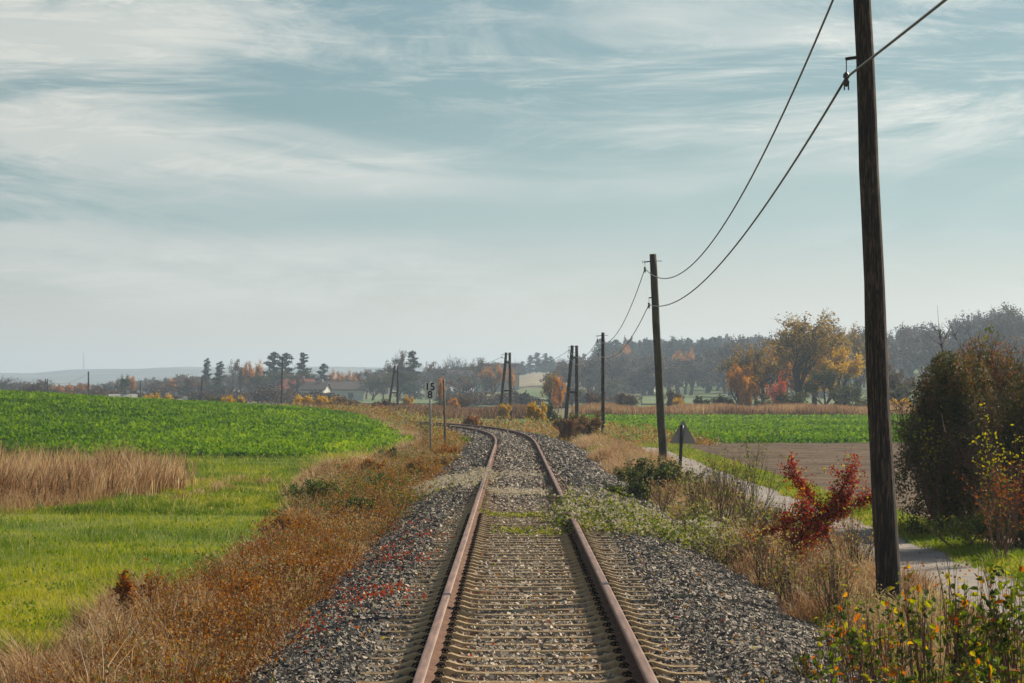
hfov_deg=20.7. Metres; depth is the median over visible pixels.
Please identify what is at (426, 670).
rail
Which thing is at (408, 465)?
weed clump
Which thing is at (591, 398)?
shrub
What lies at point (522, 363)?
conifer tree
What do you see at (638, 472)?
shrub
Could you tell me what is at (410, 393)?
conifer tree
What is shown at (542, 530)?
creeping vine
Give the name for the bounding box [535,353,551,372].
conifer tree
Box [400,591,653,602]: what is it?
railway sleeper
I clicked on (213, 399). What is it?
shrub
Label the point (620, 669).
railway sleeper
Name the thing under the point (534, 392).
green strip
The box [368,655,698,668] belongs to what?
railway sleeper
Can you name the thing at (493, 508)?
railway sleeper
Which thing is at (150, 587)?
weed
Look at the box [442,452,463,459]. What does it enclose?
weed clump
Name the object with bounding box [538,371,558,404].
broadleaf tree
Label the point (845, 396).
shrub
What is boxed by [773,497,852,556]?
weed clump
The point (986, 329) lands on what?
shrub
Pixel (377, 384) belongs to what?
broadleaf tree
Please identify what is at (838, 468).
soil clods
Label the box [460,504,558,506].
railway sleeper
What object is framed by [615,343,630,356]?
broadleaf tree
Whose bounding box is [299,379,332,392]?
house
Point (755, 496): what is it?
weed clump
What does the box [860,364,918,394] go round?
broadleaf tree
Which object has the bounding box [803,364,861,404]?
broadleaf tree
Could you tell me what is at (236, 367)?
broadleaf tree
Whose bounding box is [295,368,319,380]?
broadleaf tree
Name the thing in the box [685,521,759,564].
weed clump
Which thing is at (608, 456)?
dry verge grass
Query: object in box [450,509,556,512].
railway sleeper
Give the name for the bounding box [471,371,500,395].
broadleaf tree
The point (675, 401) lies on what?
shrub
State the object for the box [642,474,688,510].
weed clump
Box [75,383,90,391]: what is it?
broadleaf tree
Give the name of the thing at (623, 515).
creeping vine
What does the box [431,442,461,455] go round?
weed clump
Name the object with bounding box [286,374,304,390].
broadleaf tree
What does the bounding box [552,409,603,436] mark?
shrub
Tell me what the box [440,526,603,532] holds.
railway sleeper
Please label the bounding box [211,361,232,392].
conifer tree
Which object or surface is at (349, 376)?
broadleaf tree
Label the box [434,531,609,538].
railway sleeper
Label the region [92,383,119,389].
broadleaf tree
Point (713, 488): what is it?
weed clump
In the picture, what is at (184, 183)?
sky
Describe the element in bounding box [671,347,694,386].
broadleaf tree
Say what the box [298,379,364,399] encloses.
house
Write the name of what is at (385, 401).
shrub
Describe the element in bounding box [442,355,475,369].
broadleaf tree
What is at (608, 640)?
railway sleeper
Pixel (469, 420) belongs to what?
shrub
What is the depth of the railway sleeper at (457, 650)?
22.11 m
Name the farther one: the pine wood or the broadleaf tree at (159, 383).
the pine wood
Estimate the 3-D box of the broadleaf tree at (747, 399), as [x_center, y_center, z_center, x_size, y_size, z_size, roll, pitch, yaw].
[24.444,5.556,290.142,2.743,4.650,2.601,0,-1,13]
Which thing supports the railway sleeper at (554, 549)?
on the ballast bed
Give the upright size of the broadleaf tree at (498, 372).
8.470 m
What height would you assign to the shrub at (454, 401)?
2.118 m
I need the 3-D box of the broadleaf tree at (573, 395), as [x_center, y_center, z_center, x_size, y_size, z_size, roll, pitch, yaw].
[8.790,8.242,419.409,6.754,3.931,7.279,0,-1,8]
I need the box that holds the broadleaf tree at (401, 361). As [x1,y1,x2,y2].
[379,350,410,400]
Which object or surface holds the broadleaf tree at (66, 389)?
on the ground at (80, 376)
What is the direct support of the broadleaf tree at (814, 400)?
on the ground at (80, 376)
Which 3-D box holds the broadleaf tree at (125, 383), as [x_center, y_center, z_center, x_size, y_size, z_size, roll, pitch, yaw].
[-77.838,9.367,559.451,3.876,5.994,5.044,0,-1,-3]
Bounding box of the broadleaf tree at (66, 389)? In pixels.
[50,382,73,392]
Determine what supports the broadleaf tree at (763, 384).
on the ground at (80, 376)
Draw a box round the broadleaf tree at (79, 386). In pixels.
[68,383,91,390]
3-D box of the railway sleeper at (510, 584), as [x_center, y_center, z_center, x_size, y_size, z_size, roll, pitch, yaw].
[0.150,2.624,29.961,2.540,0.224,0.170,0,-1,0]
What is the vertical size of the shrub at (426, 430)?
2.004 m
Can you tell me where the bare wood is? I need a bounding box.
[539,302,1023,398]
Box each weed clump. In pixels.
[174,599,245,629]
[208,572,279,602]
[251,507,319,533]
[267,550,328,582]
[280,476,344,505]
[306,535,358,556]
[320,493,377,513]
[341,455,394,475]
[364,472,409,489]
[403,457,434,474]
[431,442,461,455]
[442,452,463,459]
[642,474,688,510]
[668,448,727,513]
[669,484,719,532]
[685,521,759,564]
[689,461,740,502]
[695,437,764,524]
[711,448,785,517]
[712,518,778,568]
[723,488,784,540]
[733,518,818,590]
[748,489,798,534]
[760,537,833,606]
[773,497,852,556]
[793,538,864,626]
[820,501,874,569]
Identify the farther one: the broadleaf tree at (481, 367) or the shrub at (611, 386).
the broadleaf tree at (481, 367)
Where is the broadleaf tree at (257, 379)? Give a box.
[244,371,274,391]
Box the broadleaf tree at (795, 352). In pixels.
[759,308,859,396]
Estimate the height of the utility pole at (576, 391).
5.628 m
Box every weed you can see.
[111,569,140,615]
[131,558,169,607]
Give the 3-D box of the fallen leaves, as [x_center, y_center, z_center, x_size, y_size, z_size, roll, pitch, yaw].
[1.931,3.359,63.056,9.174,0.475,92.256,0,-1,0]
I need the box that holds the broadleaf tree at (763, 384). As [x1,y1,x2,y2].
[726,356,792,404]
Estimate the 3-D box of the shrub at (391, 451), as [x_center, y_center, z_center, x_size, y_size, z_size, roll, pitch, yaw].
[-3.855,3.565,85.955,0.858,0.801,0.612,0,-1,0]
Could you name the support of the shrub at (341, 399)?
on the ground at (80, 376)
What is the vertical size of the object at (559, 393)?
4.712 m
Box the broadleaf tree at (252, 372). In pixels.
[242,360,262,388]
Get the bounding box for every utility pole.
[201,378,202,400]
[281,357,282,404]
[388,365,398,404]
[498,352,512,420]
[564,345,578,421]
[597,332,607,432]
[642,254,667,459]
[843,0,900,607]
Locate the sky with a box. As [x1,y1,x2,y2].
[0,0,1023,372]
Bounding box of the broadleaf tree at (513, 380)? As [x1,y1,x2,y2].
[505,369,515,391]
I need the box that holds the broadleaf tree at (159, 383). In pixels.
[144,379,166,394]
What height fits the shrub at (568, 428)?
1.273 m
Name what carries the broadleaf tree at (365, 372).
on the ground at (80, 376)
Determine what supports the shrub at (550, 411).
on the ground at (80, 376)
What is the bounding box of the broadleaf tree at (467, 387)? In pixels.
[445,375,478,394]
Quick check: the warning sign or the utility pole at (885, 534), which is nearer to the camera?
the utility pole at (885, 534)
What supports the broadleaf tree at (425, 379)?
on the ground at (80, 376)
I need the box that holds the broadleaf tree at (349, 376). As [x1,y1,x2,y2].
[344,369,360,380]
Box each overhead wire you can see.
[395,357,500,374]
[599,271,643,342]
[600,307,647,357]
[645,0,833,278]
[649,80,843,306]
[846,0,946,77]
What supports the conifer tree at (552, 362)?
on the ground at (80, 376)
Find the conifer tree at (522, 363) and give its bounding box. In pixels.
[520,361,528,374]
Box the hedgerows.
[7,383,632,408]
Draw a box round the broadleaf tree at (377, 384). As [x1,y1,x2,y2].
[362,376,395,399]
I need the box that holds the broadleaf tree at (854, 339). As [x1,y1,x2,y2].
[839,323,889,399]
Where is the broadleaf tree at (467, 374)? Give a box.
[444,368,482,392]
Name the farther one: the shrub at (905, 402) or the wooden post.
the shrub at (905, 402)
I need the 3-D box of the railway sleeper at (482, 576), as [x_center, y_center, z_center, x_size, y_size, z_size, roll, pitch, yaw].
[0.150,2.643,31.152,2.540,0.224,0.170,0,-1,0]
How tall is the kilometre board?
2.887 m
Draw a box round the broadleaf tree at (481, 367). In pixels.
[468,357,497,390]
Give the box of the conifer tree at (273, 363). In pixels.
[254,351,288,391]
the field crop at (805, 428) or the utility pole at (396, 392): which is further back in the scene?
the utility pole at (396, 392)
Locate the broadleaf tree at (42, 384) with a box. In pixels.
[16,379,56,388]
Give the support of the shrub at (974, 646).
on the right verge
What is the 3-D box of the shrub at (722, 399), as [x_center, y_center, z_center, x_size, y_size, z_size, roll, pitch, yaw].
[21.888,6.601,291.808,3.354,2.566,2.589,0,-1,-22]
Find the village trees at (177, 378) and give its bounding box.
[0,360,556,395]
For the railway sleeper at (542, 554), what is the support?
on the ballast bed
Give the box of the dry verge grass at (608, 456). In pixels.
[0,406,1023,682]
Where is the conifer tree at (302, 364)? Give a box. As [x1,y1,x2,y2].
[294,352,311,378]
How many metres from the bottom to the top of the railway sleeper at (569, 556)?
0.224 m
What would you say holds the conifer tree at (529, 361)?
on the ground at (80, 376)
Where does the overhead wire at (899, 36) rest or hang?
attached to the utility pole at (885, 534)
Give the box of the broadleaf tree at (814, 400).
[767,323,840,404]
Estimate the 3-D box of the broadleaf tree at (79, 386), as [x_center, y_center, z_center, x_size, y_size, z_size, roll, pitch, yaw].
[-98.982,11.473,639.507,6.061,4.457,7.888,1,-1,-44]
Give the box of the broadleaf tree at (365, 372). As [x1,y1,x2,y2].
[355,369,375,398]
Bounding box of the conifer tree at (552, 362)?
[540,356,556,372]
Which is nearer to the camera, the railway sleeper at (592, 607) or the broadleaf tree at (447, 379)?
the railway sleeper at (592, 607)
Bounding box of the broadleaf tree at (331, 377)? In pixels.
[327,369,344,380]
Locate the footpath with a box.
[638,445,1023,636]
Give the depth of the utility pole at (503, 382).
234.89 m
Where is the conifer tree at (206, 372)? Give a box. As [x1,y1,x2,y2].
[200,358,217,389]
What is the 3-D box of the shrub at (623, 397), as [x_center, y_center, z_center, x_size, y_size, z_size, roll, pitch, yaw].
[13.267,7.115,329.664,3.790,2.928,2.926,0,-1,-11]
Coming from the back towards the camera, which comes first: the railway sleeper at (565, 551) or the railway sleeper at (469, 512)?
the railway sleeper at (469, 512)
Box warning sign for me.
[670,420,695,470]
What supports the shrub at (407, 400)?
on the ground at (80, 376)
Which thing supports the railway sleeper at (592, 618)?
on the ballast bed
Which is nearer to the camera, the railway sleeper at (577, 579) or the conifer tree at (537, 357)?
the railway sleeper at (577, 579)
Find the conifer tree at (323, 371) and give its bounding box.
[314,364,328,380]
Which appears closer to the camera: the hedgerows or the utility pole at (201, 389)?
the utility pole at (201, 389)
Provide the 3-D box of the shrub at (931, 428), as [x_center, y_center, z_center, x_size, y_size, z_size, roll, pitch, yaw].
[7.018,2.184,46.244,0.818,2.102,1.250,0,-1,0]
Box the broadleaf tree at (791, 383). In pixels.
[766,343,819,397]
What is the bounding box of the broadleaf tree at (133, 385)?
[128,376,136,391]
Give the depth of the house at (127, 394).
469.50 m
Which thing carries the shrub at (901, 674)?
on the ground at (80, 376)
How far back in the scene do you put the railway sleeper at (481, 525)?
42.49 m
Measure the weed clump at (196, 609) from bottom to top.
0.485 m
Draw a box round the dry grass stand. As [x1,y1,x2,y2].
[0,433,203,514]
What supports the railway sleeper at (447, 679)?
on the ballast bed
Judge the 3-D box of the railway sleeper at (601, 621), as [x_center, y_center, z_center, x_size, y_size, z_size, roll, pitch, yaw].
[0.150,2.519,24.565,2.540,0.224,0.170,0,-1,0]
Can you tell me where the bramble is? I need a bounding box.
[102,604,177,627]
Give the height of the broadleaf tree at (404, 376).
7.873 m
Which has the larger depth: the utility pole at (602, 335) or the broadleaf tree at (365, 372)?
the broadleaf tree at (365, 372)
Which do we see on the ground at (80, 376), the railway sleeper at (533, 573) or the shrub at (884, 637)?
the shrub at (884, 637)
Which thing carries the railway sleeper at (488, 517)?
on the ballast bed
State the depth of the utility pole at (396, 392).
299.89 m
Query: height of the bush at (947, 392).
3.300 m
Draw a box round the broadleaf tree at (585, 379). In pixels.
[563,372,600,392]
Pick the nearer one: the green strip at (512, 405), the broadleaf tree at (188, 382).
the green strip at (512, 405)
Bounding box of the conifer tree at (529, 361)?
[523,355,536,373]
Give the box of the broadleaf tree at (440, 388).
[437,375,446,402]
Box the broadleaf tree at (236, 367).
[228,358,248,390]
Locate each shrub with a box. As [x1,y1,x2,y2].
[142,392,173,399]
[190,395,219,401]
[220,394,244,401]
[292,394,311,404]
[305,395,328,404]
[322,395,361,405]
[368,398,401,407]
[373,444,398,458]
[402,395,413,404]
[410,453,452,466]
[416,408,433,445]
[435,397,460,408]
[447,397,460,407]
[450,396,474,407]
[456,435,471,443]
[461,414,482,425]
[498,402,511,420]
[525,400,546,422]
[539,400,561,422]
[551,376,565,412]
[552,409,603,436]
[556,417,584,441]
[583,390,606,404]
[594,377,625,394]
[603,478,651,500]
[608,391,642,406]
[613,455,703,497]
[664,389,684,406]
[672,396,685,405]
[693,394,710,404]
[705,394,737,405]
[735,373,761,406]
[735,416,773,501]
[753,391,811,405]
[792,637,841,682]
[808,666,869,682]
[813,584,861,682]
[829,382,866,407]
[830,599,883,682]
[835,628,940,682]
[841,586,919,682]
[868,654,957,682]
[889,381,924,405]
[890,397,912,406]
[893,558,961,682]
[903,647,1007,682]
[915,416,958,534]
[919,511,1023,548]
[935,550,995,679]
[936,580,1018,680]
[953,449,1023,559]
[963,325,1023,374]
[967,403,1023,549]
[970,545,1023,682]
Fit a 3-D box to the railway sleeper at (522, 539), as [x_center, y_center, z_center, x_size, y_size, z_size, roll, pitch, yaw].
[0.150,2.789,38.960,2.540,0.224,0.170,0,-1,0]
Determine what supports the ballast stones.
on the ballast bed
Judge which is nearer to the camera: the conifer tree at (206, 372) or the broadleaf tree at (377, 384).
the broadleaf tree at (377, 384)
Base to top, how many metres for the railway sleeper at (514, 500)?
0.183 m
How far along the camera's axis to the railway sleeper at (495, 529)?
41.89 m
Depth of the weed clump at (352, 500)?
49.83 m
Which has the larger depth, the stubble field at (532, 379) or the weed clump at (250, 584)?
the stubble field at (532, 379)
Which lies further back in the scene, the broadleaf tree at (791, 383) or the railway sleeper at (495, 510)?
the broadleaf tree at (791, 383)
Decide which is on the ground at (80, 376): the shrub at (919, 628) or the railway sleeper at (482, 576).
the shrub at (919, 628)
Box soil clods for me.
[711,443,1011,539]
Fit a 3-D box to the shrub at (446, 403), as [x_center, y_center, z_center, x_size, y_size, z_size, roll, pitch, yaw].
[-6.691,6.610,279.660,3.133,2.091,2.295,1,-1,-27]
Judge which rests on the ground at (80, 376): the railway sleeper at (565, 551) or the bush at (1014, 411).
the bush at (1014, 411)
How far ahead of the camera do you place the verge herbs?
30.87 m
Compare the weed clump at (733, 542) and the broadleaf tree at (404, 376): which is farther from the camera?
the broadleaf tree at (404, 376)
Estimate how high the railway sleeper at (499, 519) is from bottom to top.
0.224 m
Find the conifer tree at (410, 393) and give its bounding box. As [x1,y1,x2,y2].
[392,350,425,400]
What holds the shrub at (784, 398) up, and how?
on the ground at (80, 376)
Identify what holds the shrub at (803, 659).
on the ground at (80, 376)
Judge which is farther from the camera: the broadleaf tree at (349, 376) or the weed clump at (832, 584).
the broadleaf tree at (349, 376)
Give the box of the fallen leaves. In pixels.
[245,452,1023,682]
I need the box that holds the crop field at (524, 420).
[422,417,902,442]
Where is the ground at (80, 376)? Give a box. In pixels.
[0,366,1015,659]
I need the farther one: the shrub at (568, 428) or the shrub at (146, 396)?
the shrub at (146, 396)
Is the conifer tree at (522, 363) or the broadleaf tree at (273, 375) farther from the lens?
the conifer tree at (522, 363)
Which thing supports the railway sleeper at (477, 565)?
on the ballast bed
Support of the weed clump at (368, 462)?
on the left verge
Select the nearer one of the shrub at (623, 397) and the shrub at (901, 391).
the shrub at (901, 391)
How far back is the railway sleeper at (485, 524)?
43.11 m
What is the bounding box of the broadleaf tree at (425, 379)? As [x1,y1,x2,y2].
[415,373,436,390]
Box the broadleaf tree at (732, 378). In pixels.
[725,362,757,401]
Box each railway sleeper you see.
[356,670,710,682]
[360,662,705,676]
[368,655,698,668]
[370,648,692,660]
[373,640,688,653]
[378,634,680,646]
[381,628,679,640]
[388,616,671,628]
[389,611,666,621]
[390,622,674,633]
[393,606,663,616]
[395,601,660,612]
[399,596,656,607]
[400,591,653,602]
[403,588,650,597]
[405,679,661,682]
[407,579,645,589]
[409,583,647,593]
[412,572,640,581]
[412,576,641,585]
[415,566,635,574]
[417,563,628,571]
[420,559,630,567]
[420,569,637,577]
[421,553,627,561]
[421,557,627,564]
[424,551,621,558]
[425,548,619,555]
[427,546,614,553]
[430,543,617,550]
[432,536,613,542]
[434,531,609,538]
[434,538,615,545]
[435,529,609,535]
[435,534,611,540]
[437,528,606,534]
[439,522,587,527]
[440,524,595,529]
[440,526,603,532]
[442,516,555,522]
[442,541,617,547]
[443,518,556,524]
[444,520,563,526]
[445,514,541,517]
[446,515,551,520]
[447,513,537,519]
[448,512,486,515]
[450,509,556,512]
[452,508,546,510]
[455,506,556,509]
[459,502,584,505]
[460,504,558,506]
[464,498,570,500]
[465,505,556,507]
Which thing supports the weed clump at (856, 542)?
on the right verge
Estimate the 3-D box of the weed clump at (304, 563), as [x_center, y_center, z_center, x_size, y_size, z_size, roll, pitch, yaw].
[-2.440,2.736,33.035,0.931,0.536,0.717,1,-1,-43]
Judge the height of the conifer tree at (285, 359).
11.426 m
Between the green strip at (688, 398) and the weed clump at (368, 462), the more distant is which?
the green strip at (688, 398)
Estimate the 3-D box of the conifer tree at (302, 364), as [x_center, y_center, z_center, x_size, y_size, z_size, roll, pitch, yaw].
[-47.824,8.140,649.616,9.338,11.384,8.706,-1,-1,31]
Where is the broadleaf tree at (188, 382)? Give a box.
[160,377,207,399]
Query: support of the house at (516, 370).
on the ground at (80, 376)
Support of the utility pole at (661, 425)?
on the ground at (80, 376)
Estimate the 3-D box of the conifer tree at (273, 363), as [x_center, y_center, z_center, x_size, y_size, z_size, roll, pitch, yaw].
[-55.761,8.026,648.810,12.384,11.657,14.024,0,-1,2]
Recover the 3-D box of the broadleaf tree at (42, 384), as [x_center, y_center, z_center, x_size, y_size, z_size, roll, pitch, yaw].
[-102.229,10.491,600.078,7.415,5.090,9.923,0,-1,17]
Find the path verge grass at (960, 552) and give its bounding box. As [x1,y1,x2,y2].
[398,416,1023,682]
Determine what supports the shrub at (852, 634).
on the ground at (80, 376)
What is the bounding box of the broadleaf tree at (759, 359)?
[716,341,779,405]
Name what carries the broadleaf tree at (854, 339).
on the ground at (80, 376)
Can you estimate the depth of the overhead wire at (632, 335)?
96.64 m
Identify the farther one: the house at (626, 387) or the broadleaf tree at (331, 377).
the house at (626, 387)
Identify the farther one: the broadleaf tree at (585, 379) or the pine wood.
the pine wood
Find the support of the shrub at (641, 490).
on the ground at (80, 376)
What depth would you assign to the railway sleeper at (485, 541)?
38.31 m
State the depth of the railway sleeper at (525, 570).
32.34 m
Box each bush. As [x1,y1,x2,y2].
[742,446,871,561]
[853,344,1022,536]
[905,306,1023,522]
[935,371,1023,548]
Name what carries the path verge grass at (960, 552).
on the ground at (80, 376)
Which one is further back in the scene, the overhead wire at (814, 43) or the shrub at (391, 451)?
the shrub at (391, 451)
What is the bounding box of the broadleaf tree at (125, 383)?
[114,374,131,392]
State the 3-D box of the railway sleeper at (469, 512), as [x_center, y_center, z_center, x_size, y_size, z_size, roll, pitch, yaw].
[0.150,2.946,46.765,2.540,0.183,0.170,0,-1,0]
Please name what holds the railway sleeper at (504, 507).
on the ballast bed
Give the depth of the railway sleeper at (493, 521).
44.29 m
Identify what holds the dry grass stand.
on the ground at (80, 376)
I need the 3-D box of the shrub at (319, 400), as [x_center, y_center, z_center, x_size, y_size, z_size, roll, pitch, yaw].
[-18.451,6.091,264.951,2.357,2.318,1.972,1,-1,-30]
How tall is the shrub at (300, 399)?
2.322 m
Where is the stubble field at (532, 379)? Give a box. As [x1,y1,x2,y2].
[519,373,580,386]
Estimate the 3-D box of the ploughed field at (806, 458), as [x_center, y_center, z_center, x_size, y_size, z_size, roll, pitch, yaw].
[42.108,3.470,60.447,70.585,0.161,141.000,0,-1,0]
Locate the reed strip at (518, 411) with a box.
[280,401,916,418]
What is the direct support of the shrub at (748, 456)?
on the right verge
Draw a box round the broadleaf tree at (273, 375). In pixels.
[260,368,295,389]
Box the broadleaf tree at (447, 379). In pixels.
[422,368,462,393]
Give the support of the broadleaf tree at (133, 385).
on the ground at (80, 376)
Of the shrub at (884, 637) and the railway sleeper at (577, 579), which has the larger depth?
the railway sleeper at (577, 579)
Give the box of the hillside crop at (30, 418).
[0,389,413,457]
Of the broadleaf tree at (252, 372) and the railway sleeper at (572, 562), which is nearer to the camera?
the railway sleeper at (572, 562)
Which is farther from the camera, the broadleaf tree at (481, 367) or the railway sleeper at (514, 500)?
the broadleaf tree at (481, 367)
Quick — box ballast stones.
[231,423,893,682]
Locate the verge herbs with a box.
[0,398,1023,682]
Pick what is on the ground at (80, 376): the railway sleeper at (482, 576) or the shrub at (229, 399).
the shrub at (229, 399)
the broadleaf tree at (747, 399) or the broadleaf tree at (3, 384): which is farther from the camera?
the broadleaf tree at (3, 384)
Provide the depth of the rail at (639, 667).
25.65 m
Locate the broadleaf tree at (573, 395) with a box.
[561,386,591,408]
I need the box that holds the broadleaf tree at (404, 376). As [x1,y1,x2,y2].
[380,367,416,399]
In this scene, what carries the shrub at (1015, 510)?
on the ground at (80, 376)
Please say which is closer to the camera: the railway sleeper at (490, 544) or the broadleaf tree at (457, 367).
the railway sleeper at (490, 544)
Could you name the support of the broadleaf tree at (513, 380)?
on the ground at (80, 376)
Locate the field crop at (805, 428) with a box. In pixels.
[572,413,922,443]
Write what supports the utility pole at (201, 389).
on the ground at (80, 376)
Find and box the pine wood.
[588,334,766,360]
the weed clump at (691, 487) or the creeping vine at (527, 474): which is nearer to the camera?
the weed clump at (691, 487)
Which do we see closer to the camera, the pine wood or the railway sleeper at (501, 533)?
the railway sleeper at (501, 533)
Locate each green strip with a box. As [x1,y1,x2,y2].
[349,388,549,403]
[472,405,583,406]
[642,383,811,403]
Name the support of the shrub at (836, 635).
on the ground at (80, 376)
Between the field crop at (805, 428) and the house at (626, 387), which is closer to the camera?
the field crop at (805, 428)
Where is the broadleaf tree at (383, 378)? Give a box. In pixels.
[373,373,388,399]
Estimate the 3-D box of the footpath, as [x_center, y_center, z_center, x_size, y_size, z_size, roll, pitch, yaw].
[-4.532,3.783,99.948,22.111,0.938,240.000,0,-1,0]
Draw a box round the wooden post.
[443,380,445,444]
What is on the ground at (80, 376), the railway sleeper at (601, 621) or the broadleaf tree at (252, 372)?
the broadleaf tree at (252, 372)
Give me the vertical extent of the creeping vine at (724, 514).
0.668 m
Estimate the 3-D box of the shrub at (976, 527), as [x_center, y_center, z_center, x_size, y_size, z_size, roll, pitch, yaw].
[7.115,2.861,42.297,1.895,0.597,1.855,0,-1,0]
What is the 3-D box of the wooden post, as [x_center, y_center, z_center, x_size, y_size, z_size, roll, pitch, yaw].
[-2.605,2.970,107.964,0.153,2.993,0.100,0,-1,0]
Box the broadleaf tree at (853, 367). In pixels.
[800,342,865,394]
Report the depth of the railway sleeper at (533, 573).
31.70 m
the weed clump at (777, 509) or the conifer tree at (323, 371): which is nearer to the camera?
the weed clump at (777, 509)
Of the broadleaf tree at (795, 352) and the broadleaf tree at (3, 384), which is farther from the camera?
the broadleaf tree at (3, 384)
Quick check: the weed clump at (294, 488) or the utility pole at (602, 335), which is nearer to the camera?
the weed clump at (294, 488)
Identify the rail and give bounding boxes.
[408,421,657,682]
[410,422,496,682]
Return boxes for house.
[108,390,137,397]
[275,376,314,390]
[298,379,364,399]
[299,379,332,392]
[441,370,482,393]
[482,363,520,391]
[606,378,628,392]
[623,385,655,392]
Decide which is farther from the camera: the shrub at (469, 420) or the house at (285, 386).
the house at (285, 386)
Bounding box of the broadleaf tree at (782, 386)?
[762,371,788,403]
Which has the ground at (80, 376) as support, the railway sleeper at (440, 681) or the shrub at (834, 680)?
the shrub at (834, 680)
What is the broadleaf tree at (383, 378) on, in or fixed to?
on the ground at (80, 376)
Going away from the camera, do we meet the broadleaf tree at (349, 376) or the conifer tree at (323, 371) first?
the conifer tree at (323, 371)
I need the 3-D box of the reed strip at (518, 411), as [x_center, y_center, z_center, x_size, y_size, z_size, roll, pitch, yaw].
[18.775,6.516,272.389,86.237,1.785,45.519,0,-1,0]
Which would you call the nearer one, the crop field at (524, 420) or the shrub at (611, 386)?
the crop field at (524, 420)
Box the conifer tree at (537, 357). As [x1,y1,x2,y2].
[528,352,551,372]
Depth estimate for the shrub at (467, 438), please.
117.93 m
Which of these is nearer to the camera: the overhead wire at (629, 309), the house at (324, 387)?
the overhead wire at (629, 309)
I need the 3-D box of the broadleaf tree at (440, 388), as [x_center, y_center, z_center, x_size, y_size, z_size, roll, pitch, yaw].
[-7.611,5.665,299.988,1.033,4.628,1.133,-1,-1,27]
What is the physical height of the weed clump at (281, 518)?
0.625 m
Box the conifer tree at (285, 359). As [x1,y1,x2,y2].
[277,352,295,378]
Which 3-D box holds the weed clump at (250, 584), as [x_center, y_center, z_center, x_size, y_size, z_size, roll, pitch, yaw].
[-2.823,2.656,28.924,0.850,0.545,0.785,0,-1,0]
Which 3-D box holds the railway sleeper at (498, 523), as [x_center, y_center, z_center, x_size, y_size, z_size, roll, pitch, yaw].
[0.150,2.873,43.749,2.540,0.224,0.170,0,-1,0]
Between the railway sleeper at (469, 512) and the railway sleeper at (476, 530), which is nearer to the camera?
the railway sleeper at (476, 530)
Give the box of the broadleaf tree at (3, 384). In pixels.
[0,376,39,389]
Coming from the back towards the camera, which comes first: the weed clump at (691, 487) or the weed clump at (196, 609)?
the weed clump at (691, 487)
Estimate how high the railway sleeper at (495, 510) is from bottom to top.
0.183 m
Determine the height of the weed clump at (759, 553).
0.955 m
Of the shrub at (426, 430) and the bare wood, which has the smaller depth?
the shrub at (426, 430)
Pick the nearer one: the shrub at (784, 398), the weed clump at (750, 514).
the weed clump at (750, 514)
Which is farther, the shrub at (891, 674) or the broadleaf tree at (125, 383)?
the broadleaf tree at (125, 383)
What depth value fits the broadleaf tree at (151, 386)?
600.16 m
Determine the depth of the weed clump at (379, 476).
61.82 m
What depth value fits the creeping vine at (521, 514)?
46.03 m
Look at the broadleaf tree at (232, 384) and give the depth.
649.98 m
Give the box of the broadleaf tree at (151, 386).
[136,384,161,392]
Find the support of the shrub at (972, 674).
on the ground at (80, 376)
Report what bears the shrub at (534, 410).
on the ground at (80, 376)
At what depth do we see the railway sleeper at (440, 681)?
19.13 m
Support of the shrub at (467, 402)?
on the ground at (80, 376)
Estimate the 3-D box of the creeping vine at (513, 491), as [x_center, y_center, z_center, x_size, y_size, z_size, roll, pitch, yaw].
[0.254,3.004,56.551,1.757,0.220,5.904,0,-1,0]
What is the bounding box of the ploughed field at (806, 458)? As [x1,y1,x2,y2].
[673,443,1023,552]
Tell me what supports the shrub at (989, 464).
on the ground at (80, 376)
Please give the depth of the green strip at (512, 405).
436.92 m
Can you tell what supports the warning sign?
on the right verge
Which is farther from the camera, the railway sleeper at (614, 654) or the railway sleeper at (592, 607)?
the railway sleeper at (592, 607)
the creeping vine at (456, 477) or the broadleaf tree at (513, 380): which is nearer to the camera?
the creeping vine at (456, 477)
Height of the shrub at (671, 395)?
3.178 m
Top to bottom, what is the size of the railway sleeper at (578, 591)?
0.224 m
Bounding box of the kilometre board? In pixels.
[425,381,434,450]
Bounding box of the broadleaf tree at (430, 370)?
[422,361,451,395]
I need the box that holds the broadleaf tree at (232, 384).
[221,373,246,390]
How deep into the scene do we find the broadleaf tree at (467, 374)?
659.16 m
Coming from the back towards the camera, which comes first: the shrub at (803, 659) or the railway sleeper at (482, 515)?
the railway sleeper at (482, 515)
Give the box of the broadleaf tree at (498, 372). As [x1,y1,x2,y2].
[478,363,506,394]
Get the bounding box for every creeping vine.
[403,465,500,498]
[477,506,565,520]
[480,523,602,537]
[484,485,554,498]
[494,470,547,478]
[520,482,752,565]
[653,492,837,533]
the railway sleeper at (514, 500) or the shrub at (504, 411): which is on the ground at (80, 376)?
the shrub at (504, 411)
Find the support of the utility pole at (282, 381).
on the ground at (80, 376)
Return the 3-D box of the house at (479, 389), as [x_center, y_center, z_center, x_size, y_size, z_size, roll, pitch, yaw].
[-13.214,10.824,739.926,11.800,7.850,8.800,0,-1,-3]

